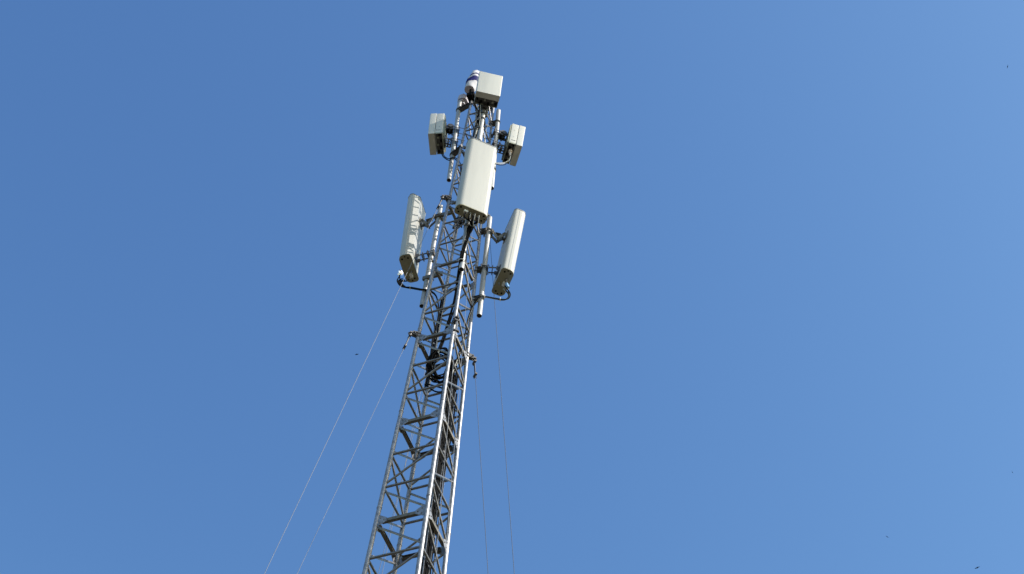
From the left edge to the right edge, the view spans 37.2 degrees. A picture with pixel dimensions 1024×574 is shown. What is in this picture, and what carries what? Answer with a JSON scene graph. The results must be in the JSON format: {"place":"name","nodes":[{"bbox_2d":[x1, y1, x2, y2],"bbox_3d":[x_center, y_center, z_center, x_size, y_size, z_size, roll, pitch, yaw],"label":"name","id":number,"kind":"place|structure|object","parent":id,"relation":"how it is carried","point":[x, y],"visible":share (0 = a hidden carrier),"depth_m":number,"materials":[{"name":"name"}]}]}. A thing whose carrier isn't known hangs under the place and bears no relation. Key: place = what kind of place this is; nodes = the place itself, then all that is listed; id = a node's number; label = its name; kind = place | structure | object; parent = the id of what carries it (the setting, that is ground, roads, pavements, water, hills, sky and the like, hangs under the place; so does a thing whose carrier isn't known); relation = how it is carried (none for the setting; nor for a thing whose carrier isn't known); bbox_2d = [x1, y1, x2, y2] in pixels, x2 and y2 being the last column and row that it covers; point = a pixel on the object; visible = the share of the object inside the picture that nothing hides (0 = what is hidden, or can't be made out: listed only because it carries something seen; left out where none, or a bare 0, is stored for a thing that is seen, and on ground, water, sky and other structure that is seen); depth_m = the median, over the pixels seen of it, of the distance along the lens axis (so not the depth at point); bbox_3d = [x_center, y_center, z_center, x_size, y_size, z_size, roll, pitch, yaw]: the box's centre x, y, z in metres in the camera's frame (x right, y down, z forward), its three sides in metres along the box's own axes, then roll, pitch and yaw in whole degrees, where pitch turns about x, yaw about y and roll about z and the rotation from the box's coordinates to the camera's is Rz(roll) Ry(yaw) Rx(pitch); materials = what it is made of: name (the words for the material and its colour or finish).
{"place":"outdoors","nodes":[
{"label":"outdoors","id":0,"kind":"place"},
{"bbox_2d":[0,0,1023,573],"label":"sky","id":1,"kind":"structure","parent":0,"point":[763,313],"materials":[{"name":"blue"}]},
{"label":"ground","id":2,"kind":"structure","parent":0,"visible":0},
{"bbox_2d":[362,100,493,573],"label":"lattice mast","id":3,"kind":"object","parent":2,"relation":"on","point":[399,559],"visible":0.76,"depth_m":21.13,"materials":[{"name":"metal"}]},
{"bbox_2d":[264,195,451,573],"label":"guy wire","id":4,"kind":"object","parent":3,"relation":"attached to","point":[443,197],"visible":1,"depth_m":22.03,"materials":[{"name":"metal"}]},
{"bbox_2d":[297,330,420,573],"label":"guy wire","id":5,"kind":"object","parent":3,"relation":"attached to","point":[413,333],"visible":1,"depth_m":22.20,"materials":[{"name":"metal"}]},
{"bbox_2d":[378,365,434,573],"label":"guy wire","id":6,"kind":"object","parent":3,"relation":"attached to","point":[403,472],"visible":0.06,"depth_m":21.55,"materials":[{"name":"metal"}]},
{"bbox_2d":[397,275,438,353],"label":"jumper cables","id":7,"kind":"object","parent":3,"relation":"attached to","point":[399,281],"visible":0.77,"depth_m":24.25,"materials":[{"name":"black rubber"}]},
{"bbox_2d":[382,217,459,572],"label":"guy wire","id":8,"kind":"object","parent":3,"relation":"attached to","point":[453,227],"visible":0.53,"depth_m":23.25,"materials":[{"name":"metal"}]},
{"bbox_2d":[425,298,443,387],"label":"jumper cables","id":9,"kind":"object","parent":3,"relation":"attached to","point":[434,341],"visible":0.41,"depth_m":23.55,"materials":[{"name":"black rubber"}]},
{"bbox_2d":[419,198,453,307],"bbox_3d":[-1.133,-0.642,25.134,0.455,3.067,0.476,20,-57,-10],"label":"mounting pipe","id":10,"kind":"object","parent":3,"relation":"attached to","point":[425,278],"visible":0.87,"depth_m":24.99,"materials":[{"name":"metal"}]},
{"bbox_2d":[397,193,442,282],"bbox_3d":[-1.599,-0.856,25.753,0.724,2.380,0.529,-36,-65,24],"label":"panel antenna","id":11,"kind":"object","parent":10,"relation":"attached to","point":[415,223],"visible":0.98,"depth_m":25.56,"materials":[{"name":"grey plastic"}]},
{"bbox_2d":[420,356,457,573],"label":"feeder cables","id":12,"kind":"object","parent":3,"relation":"attached to","point":[440,467],"visible":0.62,"depth_m":20.13,"materials":[{"name":"black rubber"}]},
{"bbox_2d":[425,347,452,392],"bbox_3d":[-1.058,1.248,22.007,0.404,0.865,0.374,4,-56,0],"label":"cable coil","id":13,"kind":"object","parent":3,"relation":"attached to","point":[435,378],"visible":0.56,"depth_m":22.05,"materials":[{"name":"black rubber"}]},
{"bbox_2d":[434,315,459,573],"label":"guy wire","id":14,"kind":"object","parent":3,"relation":"attached to","point":[456,321],"visible":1,"depth_m":21.16,"materials":[{"name":"metal"}]},
{"bbox_2d":[441,153,461,187],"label":"jumper cables","id":15,"kind":"object","parent":3,"relation":"attached to","point":[443,156],"visible":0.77,"depth_m":27.31,"materials":[{"name":"black rubber"}]},
{"bbox_2d":[444,237,471,568],"bbox_3d":[-0.827,4.074,15.298,0.117,23.716,2.561,14,-57,-7],"label":"guy wire","id":16,"kind":"object","parent":3,"relation":"attached to","point":[457,410],"depth_m":19.57,"materials":[{"name":"metal"}]},
{"bbox_2d":[447,100,473,181],"bbox_3d":[-0.968,-2.806,28.094,0.370,3.040,0.155,-26,-61,19],"label":"mounting pipe","id":17,"kind":"object","parent":3,"relation":"attached to","point":[454,151],"visible":0.98,"depth_m":28.10,"materials":[{"name":"metal"}]},
{"bbox_2d":[428,113,464,154],"bbox_3d":[-1.209,-2.827,28.268,0.699,0.823,0.469,4,-56,0],"label":"radio unit","id":18,"kind":"object","parent":17,"relation":"attached to","point":[439,129],"visible":1,"depth_m":28.03,"materials":[{"name":"metal"}]},
{"bbox_2d":[457,94,468,105],"bbox_3d":[-0.946,-3.605,29.528,0.190,0.305,0.225,-15,-58,13],"label":"junction box","id":19,"kind":"object","parent":17,"relation":"attached to","point":[463,98],"visible":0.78,"depth_m":29.44,"materials":[{"name":"white plastic"}]},
{"bbox_2d":[459,219,470,271],"bbox_3d":[-0.754,-0.659,24.315,0.111,1.550,0.219,-1,-56,4],"label":"mounting pipe","id":20,"kind":"object","parent":3,"relation":"attached to","point":[462,264],"visible":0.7,"depth_m":24.08,"materials":[{"name":"metal"}]},
{"bbox_2d":[454,138,496,223],"bbox_3d":[-0.643,-1.675,25.362,0.551,2.150,0.588,22,-58,-11],"label":"panel antenna","id":21,"kind":"object","parent":20,"relation":"attached to","point":[475,186],"visible":0.87,"depth_m":25.11,"materials":[{"name":"grey plastic"}]},
{"bbox_2d":[436,212,479,355],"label":"jumper cables","id":22,"kind":"object","parent":21,"relation":"hanging from","point":[472,223],"visible":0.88,"depth_m":23.83,"materials":[{"name":"black rubber"}]},
{"bbox_2d":[458,105,479,227],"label":"jumper cables","id":23,"kind":"object","parent":3,"relation":"attached to","point":[475,131],"visible":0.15,"depth_m":28.65,"materials":[{"name":"black rubber"}]},
{"bbox_2d":[464,70,479,101],"bbox_3d":[-0.768,-3.944,29.627,0.286,1.246,0.254,4,-56,0],"label":"wrapped drum","id":24,"kind":"object","parent":3,"relation":"attached to","point":[471,85],"visible":0.81,"depth_m":29.44,"materials":[{"name":"white plastic"}]},
{"bbox_2d":[464,351,487,568],"bbox_3d":[-0.013,7.000,14.870,2.505,19.816,0.122,24,-58,-13],"label":"guy wire","id":25,"kind":"object","parent":3,"relation":"attached to","point":[472,357],"visible":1,"depth_m":22.44,"materials":[{"name":"metal"}]},
{"bbox_2d":[469,216,491,317],"bbox_3d":[-0.507,-0.353,24.759,0.242,2.913,0.119,-10,-57,10],"label":"mounting pipe","id":26,"kind":"object","parent":3,"relation":"attached to","point":[484,270],"visible":0.98,"depth_m":24.62,"materials":[{"name":"metal"}]},
{"bbox_2d":[479,208,525,295],"bbox_3d":[-0.144,-0.633,25.212,0.691,2.084,0.539,31,-60,-17],"label":"panel antenna","id":27,"kind":"object","parent":26,"relation":"attached to","point":[510,237],"visible":1,"depth_m":24.92,"materials":[{"name":"grey plastic"}]},
{"bbox_2d":[452,282,510,378],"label":"jumper cables","id":28,"kind":"object","parent":3,"relation":"attached to","point":[507,287],"visible":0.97,"depth_m":23.79,"materials":[{"name":"black rubber"}]},
{"bbox_2d":[477,107,488,139],"bbox_3d":[-0.545,-2.810,27.633,0.155,3.179,0.250,-7,-57,8],"label":"mounting pipe","id":29,"kind":"object","parent":3,"relation":"attached to","point":[484,111],"visible":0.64,"depth_m":27.86,"materials":[{"name":"metal"}]},
{"bbox_2d":[474,71,502,114],"bbox_3d":[-0.476,-3.552,28.414,0.453,0.744,0.643,12,-56,-5],"label":"radio unit","id":30,"kind":"object","parent":29,"relation":"attached to","point":[488,90],"visible":0.98,"depth_m":28.14,"materials":[{"name":"metal"}]},
{"bbox_2d":[474,103,488,141],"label":"jumper cables","id":31,"kind":"object","parent":30,"relation":"hanging from","point":[480,119],"visible":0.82,"depth_m":27.96,"materials":[{"name":"black rubber"}]},
{"bbox_2d":[489,109,500,189],"bbox_3d":[-0.361,-2.539,27.943,0.232,2.941,0.120,-14,-58,12],"label":"mounting pipe","id":32,"kind":"object","parent":3,"relation":"attached to","point":[496,123],"visible":0.66,"depth_m":28.39,"materials":[{"name":"metal"}]},
{"bbox_2d":[487,124,525,165],"bbox_3d":[-0.158,-2.697,28.262,0.702,0.807,0.448,15,-57,-7],"label":"radio unit","id":33,"kind":"object","parent":32,"relation":"attached to","point":[514,138],"visible":0.96,"depth_m":28.05,"materials":[{"name":"metal"}]},
{"bbox_2d":[495,148,511,164],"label":"jumper cables","id":34,"kind":"object","parent":33,"relation":"attached to","point":[509,151],"visible":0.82,"depth_m":27.75,"materials":[{"name":"black rubber"}]},
{"bbox_2d":[487,214,513,566],"bbox_3d":[0.176,5.899,16.569,2.772,23.876,0.122,24,-58,-13],"label":"guy wire","id":35,"kind":"object","parent":3,"relation":"attached to","point":[502,409],"visible":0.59,"depth_m":22.08,"materials":[{"name":"metal"}]}
]}

